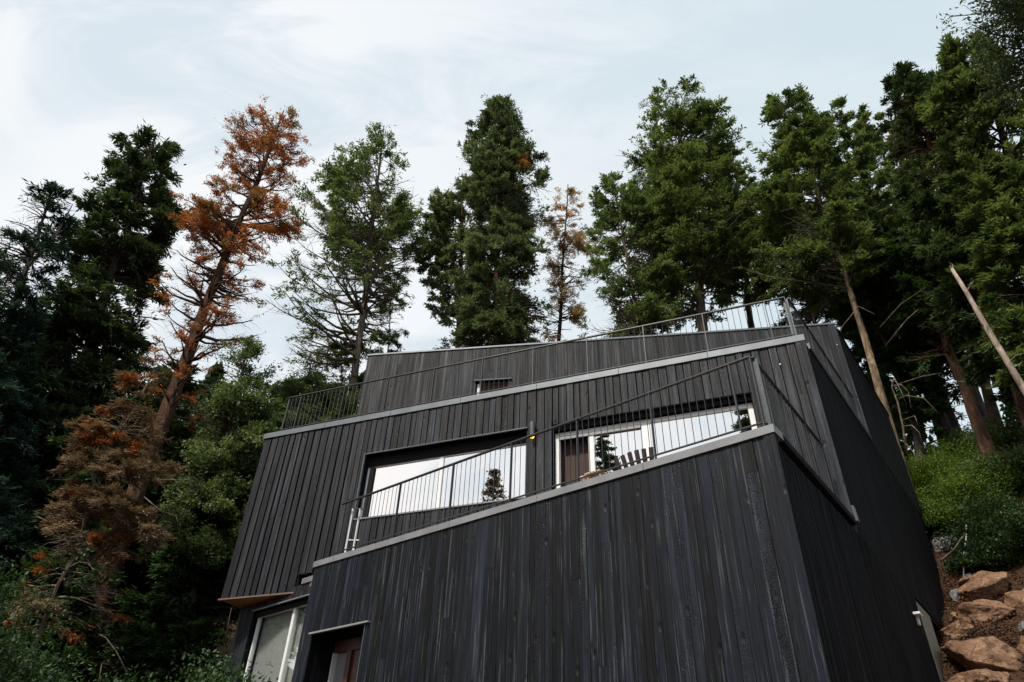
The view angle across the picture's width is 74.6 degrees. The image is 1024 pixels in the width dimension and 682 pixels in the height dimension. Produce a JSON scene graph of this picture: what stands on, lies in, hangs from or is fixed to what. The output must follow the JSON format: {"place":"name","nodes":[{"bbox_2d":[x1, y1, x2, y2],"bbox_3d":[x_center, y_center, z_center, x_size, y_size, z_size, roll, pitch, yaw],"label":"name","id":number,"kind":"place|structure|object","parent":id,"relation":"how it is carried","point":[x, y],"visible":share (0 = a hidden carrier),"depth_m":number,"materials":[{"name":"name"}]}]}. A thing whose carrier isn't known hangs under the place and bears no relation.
{"place":"outdoors","nodes":[
{"label":"outdoors","id":0,"kind":"place"},
{"bbox_2d":[0,0,1023,450],"label":"sky","id":1,"kind":"structure","parent":0,"point":[74,74],"materials":[{"name":"white"}]},
{"bbox_2d":[193,443,1023,681],"bbox_3d":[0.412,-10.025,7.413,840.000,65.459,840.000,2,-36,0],"label":"hillside","id":2,"kind":"structure","parent":0,"point":[1015,585],"depth_m":16.31,"materials":[{"name":"brown soil"}]},
{"bbox_2d":[0,177,81,601],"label":"spruce tree","id":3,"kind":"object","parent":2,"relation":"on","point":[24,328],"visible":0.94,"depth_m":19.55,"materials":[{"name":"green plant"}]},
{"bbox_2d":[0,535,109,681],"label":"bush","id":4,"kind":"object","parent":2,"relation":"on","point":[14,669],"visible":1,"depth_m":9.55,"materials":[{"name":"green plant"}]},
{"bbox_2d":[0,356,129,604],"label":"fir tree","id":5,"kind":"object","parent":2,"relation":"on","point":[56,434],"visible":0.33,"depth_m":19.45,"materials":[{"name":"green plant"}]},
{"bbox_2d":[0,544,157,681],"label":"conifer","id":6,"kind":"object","parent":2,"relation":"on","point":[87,655],"visible":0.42,"depth_m":15.42,"materials":[{"name":"green plant"}]},
{"bbox_2d":[22,647,165,681],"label":"bush","id":7,"kind":"object","parent":2,"relation":"on","point":[134,679],"visible":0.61,"depth_m":11.01,"materials":[{"name":"green plant"}]},
{"bbox_2d":[3,354,186,666],"bbox_3d":[-8.759,4.187,14.274,3.496,9.242,3.007,2,-36,0],"label":"dead spruce","id":8,"kind":"object","parent":2,"relation":"on","point":[123,449],"visible":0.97,"depth_m":14.52,"materials":[{"name":"plant"}]},
{"bbox_2d":[99,634,126,672],"bbox_3d":[-7.200,5.646,12.134,0.665,0.572,0.032,19,-40,-21],"label":"dead stick","id":9,"kind":"object","parent":8,"relation":"attached to","point":[116,653],"visible":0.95,"depth_m":12.15,"materials":[{"name":"brown wood"}]},
{"bbox_2d":[144,496,177,521],"bbox_3d":[-7.410,3.554,14.179,0.797,0.398,0.028,20,-40,-23],"label":"dead stick","id":10,"kind":"object","parent":8,"relation":"attached to","point":[157,508],"visible":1,"depth_m":14.15,"materials":[{"name":"brown wood"}]},
{"bbox_2d":[160,478,197,479],"bbox_3d":[-7.258,3.018,14.664,0.730,0.220,0.020,20,-40,-22],"label":"dead stick","id":11,"kind":"object","parent":8,"relation":"attached to","point":[175,479],"visible":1,"depth_m":14.62,"materials":[{"name":"brown wood"}]},
{"bbox_2d":[12,119,190,587],"bbox_3d":[-13.988,-0.234,23.501,7.290,20.831,4.956,2,-36,0],"label":"fir tree","id":12,"kind":"object","parent":2,"relation":"on","point":[129,259],"visible":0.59,"depth_m":24.41,"materials":[{"name":"green plant"}]},
{"bbox_2d":[42,358,228,678],"bbox_3d":[-10.331,5.122,20.552,5.662,10.886,5.829,2,-36,0],"label":"fir tree","id":13,"kind":"object","parent":2,"relation":"on","point":[138,577],"visible":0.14,"depth_m":20.07,"materials":[{"name":"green plant"}]},
{"bbox_2d":[97,460,252,681],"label":"conifer","id":14,"kind":"object","parent":2,"relation":"on","point":[148,638],"visible":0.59,"depth_m":16.10,"materials":[{"name":"green plant"}]},
{"bbox_2d":[86,95,316,652],"bbox_3d":[-10.645,-0.589,22.635,5.243,24.100,4.147,2,-36,0],"label":"dying cedar","id":15,"kind":"object","parent":2,"relation":"on","point":[228,232],"visible":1,"depth_m":24.32,"materials":[{"name":"orange plant"}]},
{"bbox_2d":[148,639,278,681],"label":"bush","id":16,"kind":"object","parent":2,"relation":"on","point":[219,675],"visible":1,"depth_m":11.39,"materials":[{"name":"green plant"}]},
{"bbox_2d":[155,334,295,667],"bbox_3d":[-7.707,4.608,17.508,3.431,11.290,3.309,-18,-41,25],"label":"broadleaf tree","id":17,"kind":"object","parent":2,"relation":"on","point":[235,430],"visible":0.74,"depth_m":17.86,"materials":[{"name":"green plant"}]},
{"bbox_2d":[258,351,361,429],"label":"broadleaf tree","id":18,"kind":"object","parent":2,"relation":"on","point":[290,386],"visible":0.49,"depth_m":25.11,"materials":[{"name":"green plant"}]},
{"bbox_2d":[255,121,429,415],"bbox_3d":[-8.268,-0.502,30.199,7.647,28.812,6.878,2,-36,0],"label":"hemlock tree","id":19,"kind":"object","parent":2,"relation":"on","point":[366,240],"visible":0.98,"depth_m":32.07,"materials":[{"name":"green plant"}]},
{"bbox_2d":[322,338,364,412],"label":"broadleaf tree","id":20,"kind":"object","parent":2,"relation":"on","point":[332,346],"visible":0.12,"depth_m":29.30,"materials":[{"name":"green plant"}]},
{"bbox_2d":[367,277,409,352],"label":"young spruce","id":21,"kind":"object","parent":2,"relation":"on","point":[392,341],"visible":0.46,"depth_m":40.35,"materials":[{"name":"green plant"}]},
{"bbox_2d":[412,173,485,349],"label":"conifer","id":22,"kind":"object","parent":2,"relation":"on","point":[444,215],"visible":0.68,"depth_m":35.83,"materials":[{"name":"green plant"}]},
{"bbox_2d":[448,93,557,347],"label":"cedar tree","id":23,"kind":"object","parent":2,"relation":"on","point":[493,188],"visible":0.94,"depth_m":32.85,"materials":[{"name":"green plant"}]},
{"bbox_2d":[2,295,1018,585],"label":"forest","id":24,"kind":"object","parent":2,"relation":"on","point":[214,375],"depth_m":34.70,"materials":[{"name":"green plant"}]},
{"bbox_2d":[539,186,600,341],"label":"dying larch","id":25,"kind":"object","parent":2,"relation":"on","point":[577,313],"visible":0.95,"depth_m":36.46,"materials":[{"name":"brown plant"}]},
{"bbox_2d":[218,296,944,681],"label":"house","id":26,"kind":"structure","parent":2,"relation":"on","point":[758,516],"depth_m":11.54,"materials":[{"name":"black wood"}]},
{"bbox_2d":[244,594,308,681],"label":"window","id":27,"kind":"structure","parent":26,"relation":"in","point":[294,606],"depth_m":13.68,"materials":[{"name":"white metal"}]},
{"bbox_2d":[309,620,370,681],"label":"entrance door","id":28,"kind":"structure","parent":26,"relation":"in","point":[346,657],"depth_m":12.10,"materials":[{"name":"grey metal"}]},
{"bbox_2d":[344,507,363,552],"bbox_3d":[-3.165,3.923,13.334,0.296,1.292,0.064,0,-37,3],"label":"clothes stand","id":29,"kind":"object","parent":26,"relation":"on","point":[347,540],"visible":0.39,"depth_m":13.43,"materials":[{"name":"metal"}]},
{"bbox_2d":[352,427,527,519],"bbox_3d":[-1.486,2.858,14.163,3.940,1.550,0.280,-12,-39,18],"label":"window","id":30,"kind":"structure","parent":26,"relation":"in","point":[385,471],"depth_m":14.26,"materials":[{"name":"clear glass"}]},
{"bbox_2d":[474,378,511,394],"bbox_3d":[-0.536,1.586,18.172,1.060,1.212,0.210,-4,-37,8],"label":"window","id":31,"kind":"structure","parent":26,"relation":"in","point":[485,386],"depth_m":18.49,"materials":[{"name":"grey metal"}]},
{"bbox_2d":[582,469,606,480],"bbox_3d":[1.238,2.249,10.120,0.453,0.454,0.340,-25,-44,32],"label":"side table","id":32,"kind":"object","parent":26,"relation":"on","point":[596,475],"visible":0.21,"depth_m":10.12,"materials":[{"name":"brown wood"}]},
{"bbox_2d":[613,447,653,469],"bbox_3d":[2.052,2.181,10.300,0.740,0.831,0.670,-25,-44,32],"label":"deck chair","id":33,"kind":"object","parent":26,"relation":"on","point":[616,460],"visible":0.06,"depth_m":10.29,"materials":[{"name":"brown wood"}]},
{"bbox_2d":[552,392,756,488],"bbox_3d":[2.647,2.604,12.397,3.930,2.922,0.380,-12,-39,18],"label":"sliding door","id":34,"kind":"structure","parent":26,"relation":"in","point":[569,446],"depth_m":12.98,"materials":[{"name":"clear glass"}]},
{"bbox_2d":[576,170,698,337],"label":"broadleaf tree","id":35,"kind":"object","parent":2,"relation":"on","point":[647,308],"visible":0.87,"depth_m":30.44,"materials":[{"name":"green plant"}]},
{"bbox_2d":[614,73,777,331],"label":"broadleaf tree","id":36,"kind":"object","parent":2,"relation":"on","point":[720,238],"visible":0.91,"depth_m":31.99,"materials":[{"name":"green plant"}]},
{"bbox_2d":[702,162,783,327],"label":"broadleaf tree","id":37,"kind":"object","parent":2,"relation":"on","point":[758,289],"visible":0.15,"depth_m":34.94,"materials":[{"name":"green plant"}]},
{"bbox_2d":[755,211,858,339],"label":"tree","id":38,"kind":"object","parent":2,"relation":"on","point":[808,317],"visible":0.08,"depth_m":34.88,"materials":[{"name":"green plant"}]},
{"bbox_2d":[733,82,918,501],"bbox_3d":[12.146,-3.285,26.723,5.160,22.621,4.846,-28,-46,34],"label":"broadleaf tree","id":39,"kind":"object","parent":2,"relation":"on","point":[832,228],"visible":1,"depth_m":27.48,"materials":[{"name":"green plant"}]},
{"bbox_2d":[839,306,874,330],"bbox_3d":[11.484,-0.647,22.707,1.464,1.103,0.039,-19,-42,26],"label":"dead stick","id":40,"kind":"object","parent":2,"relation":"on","point":[854,311],"visible":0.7,"depth_m":22.80,"materials":[{"name":"brown wood"}]},
{"bbox_2d":[804,94,954,444],"bbox_3d":[16.703,-3.937,29.675,4.413,20.147,4.110,-27,-46,34],"label":"broadleaf tree","id":41,"kind":"object","parent":2,"relation":"on","point":[865,151],"visible":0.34,"depth_m":31.60,"materials":[{"name":"green plant"}]},
{"bbox_2d":[821,265,954,458],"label":"fir tree","id":42,"kind":"object","parent":2,"relation":"on","point":[920,409],"visible":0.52,"depth_m":25.33,"materials":[{"name":"green plant"}]},
{"bbox_2d":[822,253,975,434],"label":"tree","id":43,"kind":"object","parent":2,"relation":"on","point":[952,418],"visible":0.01,"depth_m":27.57,"materials":[{"name":"green plant"}]},
{"bbox_2d":[885,309,917,346],"bbox_3d":[12.337,-0.435,21.351,0.171,0.681,1.351,22,-41,-24],"label":"dead stick","id":44,"kind":"object","parent":2,"relation":"on","point":[899,329],"visible":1,"depth_m":21.34,"materials":[{"name":"brown wood"}]},
{"bbox_2d":[880,288,924,327],"bbox_3d":[12.453,-1.063,21.458,0.059,0.340,1.883,15,-38,-17],"label":"dead stick","id":45,"kind":"object","parent":2,"relation":"on","point":[897,308],"visible":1,"depth_m":21.65,"materials":[{"name":"brown wood"}]},
{"bbox_2d":[891,373,939,462],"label":"dead sapling","id":46,"kind":"object","parent":2,"relation":"on","point":[903,429],"visible":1,"depth_m":17.73,"materials":[{"name":"brown wood"}]},
{"bbox_2d":[903,450,953,494],"bbox_3d":[13.547,4.588,22.253,4.110,1.954,3.993,2,-36,0],"label":"bush","id":47,"kind":"object","parent":2,"relation":"on","point":[921,464],"visible":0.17,"depth_m":21.31,"materials":[{"name":"green plant"}]},
{"bbox_2d":[869,115,988,423],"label":"broadleaf tree","id":48,"kind":"object","parent":2,"relation":"on","point":[980,401],"visible":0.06,"depth_m":35.48,"materials":[{"name":"green plant"}]},
{"bbox_2d":[866,214,1011,491],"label":"tree","id":49,"kind":"object","parent":2,"relation":"on","point":[898,269],"visible":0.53,"depth_m":24.41,"materials":[{"name":"green plant"}]},
{"bbox_2d":[908,450,981,494],"bbox_3d":[14.108,4.424,21.960,3.279,1.676,3.466,2,-36,0],"label":"bush","id":50,"kind":"object","parent":2,"relation":"on","point":[952,461],"visible":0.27,"depth_m":21.33,"materials":[{"name":"green plant"}]},
{"bbox_2d":[932,535,959,551],"bbox_3d":[12.289,5.720,18.721,0.931,0.531,0.827,2,-36,0],"label":"boulder","id":51,"kind":"object","parent":2,"relation":"on","point":[939,548],"visible":0.32,"depth_m":18.59,"materials":[{"name":"grey stone"}]},
{"bbox_2d":[873,59,1023,429],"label":"fir tree","id":52,"kind":"object","parent":2,"relation":"on","point":[931,229],"visible":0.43,"depth_m":21.98,"materials":[{"name":"green plant"}]},
{"bbox_2d":[917,490,981,532],"bbox_3d":[12.402,5.234,19.779,3.291,1.419,2.591,-28,-46,34],"label":"bush","id":53,"kind":"object","parent":2,"relation":"on","point":[934,515],"visible":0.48,"depth_m":19.22,"materials":[{"name":"green plant"}]},
{"bbox_2d":[949,612,955,618],"bbox_3d":[9.905,6.135,14.970,0.286,0.204,0.283,2,-36,0],"label":"boulder","id":54,"kind":"object","parent":2,"relation":"on","point":[953,614],"visible":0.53,"depth_m":14.93,"materials":[{"name":"stone"}]},
{"bbox_2d":[935,620,974,639],"bbox_3d":[9.399,6.167,14.173,0.569,0.542,0.841,2,-36,0],"label":"boulder","id":55,"kind":"object","parent":2,"relation":"on","point":[962,628],"visible":0.56,"depth_m":13.94,"materials":[{"name":"stone"}]},
{"bbox_2d":[949,588,960,600],"bbox_3d":[10.902,6.293,16.451,0.300,0.452,0.269,-25,-44,31],"label":"boulder","id":56,"kind":"object","parent":2,"relation":"on","point":[953,593],"visible":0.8,"depth_m":16.43,"materials":[{"name":"grey stone"}]},
{"bbox_2d":[906,430,1011,467],"bbox_3d":[15.545,4.224,23.678,4.104,1.898,3.538,-8,-38,14],"label":"bush","id":57,"kind":"object","parent":2,"relation":"on","point":[946,447],"visible":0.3,"depth_m":22.93,"materials":[{"name":"green plant"}]},
{"bbox_2d":[958,576,970,585],"bbox_3d":[11.423,6.045,16.689,0.637,0.382,0.561,2,-36,0],"label":"boulder","id":58,"kind":"object","parent":2,"relation":"on","point":[963,581],"visible":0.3,"depth_m":16.62,"materials":[{"name":"stone"}]},
{"bbox_2d":[963,525,966,576],"bbox_3d":[11.646,5.475,17.266,0.552,1.461,0.043,-20,-42,27],"label":"garden stake","id":59,"kind":"object","parent":2,"relation":"on","point":[964,552],"visible":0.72,"depth_m":17.29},
{"bbox_2d":[909,27,1023,393],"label":"fir tree","id":60,"kind":"object","parent":2,"relation":"on","point":[1000,212],"visible":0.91,"depth_m":19.98,"materials":[{"name":"green plant"}]},
{"bbox_2d":[913,466,1023,511],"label":"bush","id":61,"kind":"object","parent":2,"relation":"on","point":[953,486],"visible":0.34,"depth_m":19.44,"materials":[{"name":"green plant"}]},
{"bbox_2d":[931,281,1007,444],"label":"tree","id":62,"kind":"object","parent":2,"relation":"on","point":[992,409],"depth_m":24.30,"materials":[{"name":"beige plant"}]},
{"bbox_2d":[924,452,1023,495],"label":"bush","id":63,"kind":"object","parent":2,"relation":"on","point":[1015,482],"visible":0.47,"depth_m":19.65,"materials":[{"name":"green plant"}]},
{"bbox_2d":[926,489,1023,553],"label":"bush","id":64,"kind":"object","parent":2,"relation":"on","point":[986,510],"visible":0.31,"depth_m":17.80,"materials":[{"name":"green plant"}]},
{"bbox_2d":[941,527,968,560],"bbox_3d":[11.662,5.279,17.745,0.891,0.983,0.091,-16,-40,23],"label":"dead branch","id":65,"kind":"object","parent":64,"relation":"on","point":[947,555],"visible":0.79,"depth_m":17.62,"materials":[{"name":"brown wood"}]},
{"bbox_2d":[946,669,1009,681],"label":"boulder","id":66,"kind":"object","parent":2,"relation":"on","point":[981,675],"visible":1,"depth_m":11.48,"materials":[{"name":"stone"}]},
{"bbox_2d":[933,550,1023,681],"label":"mulch","id":67,"kind":"object","parent":2,"relation":"on","point":[1010,643],"visible":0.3,"depth_m":13.94,"materials":[{"name":"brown wood"}]},
{"bbox_2d":[935,407,1023,453],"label":"bush","id":68,"kind":"object","parent":2,"relation":"on","point":[995,431],"visible":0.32,"depth_m":22.77,"materials":[{"name":"green plant"}]},
{"bbox_2d":[936,0,1023,119],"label":"overhanging tree","id":69,"kind":"object","parent":2,"relation":"on","point":[1002,8],"visible":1,"depth_m":12.86,"materials":[{"name":"green plant"}]},
{"bbox_2d":[938,533,1023,573],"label":"bush","id":70,"kind":"object","parent":2,"relation":"on","point":[973,556],"visible":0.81,"depth_m":16.94,"materials":[{"name":"green plant"}]},
{"bbox_2d":[940,636,1023,671],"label":"boulder","id":71,"kind":"object","parent":2,"relation":"on","point":[991,653],"visible":0.69,"depth_m":12.10,"materials":[{"name":"stone"}]},
{"bbox_2d":[958,571,1008,600],"bbox_3d":[11.479,6.062,16.259,1.304,0.916,1.094,2,-36,0],"label":"boulder","id":72,"kind":"object","parent":2,"relation":"on","point":[982,584],"visible":0.72,"depth_m":15.96,"materials":[{"name":"stone"}]},
{"bbox_2d":[944,437,1023,484],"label":"bush","id":73,"kind":"object","parent":2,"relation":"on","point":[988,457],"visible":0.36,"depth_m":19.84,"materials":[{"name":"green plant"}]},
{"bbox_2d":[955,599,1015,625],"bbox_3d":[10.243,5.973,14.669,1.105,0.699,0.993,2,-36,0],"label":"boulder","id":74,"kind":"object","parent":2,"relation":"on","point":[982,610],"visible":0.69,"depth_m":14.42,"materials":[{"name":"stone"}]},
{"bbox_2d":[950,264,1023,394],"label":"trunk","id":75,"kind":"object","parent":2,"relation":"on","point":[1016,376],"visible":1,"depth_m":15.98,"materials":[{"name":"brown wood"}]},
{"bbox_2d":[951,500,1023,557],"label":"bush","id":76,"kind":"object","parent":2,"relation":"on","point":[1001,538],"visible":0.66,"depth_m":16.77,"materials":[{"name":"green plant"}]},
{"bbox_2d":[988,274,1021,439],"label":"tree","id":77,"kind":"object","parent":2,"relation":"on","point":[1001,396],"visible":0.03,"depth_m":23.72,"materials":[{"name":"green plant"}]},
{"bbox_2d":[1004,589,1023,616],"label":"boulder","id":78,"kind":"object","parent":2,"relation":"on","point":[1014,599],"visible":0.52,"depth_m":14.35,"materials":[{"name":"stone"}]},
{"bbox_2d":[1017,636,1023,653],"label":"boulder","id":79,"kind":"object","parent":2,"relation":"on","point":[1020,646],"visible":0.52,"depth_m":12.31,"materials":[{"name":"stone"}]},
{"bbox_2d":[1017,621,1023,631],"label":"boulder","id":80,"kind":"object","parent":2,"relation":"on","point":[1021,624],"visible":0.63,"depth_m":13.47,"materials":[{"name":"grey stone"}]}
]}

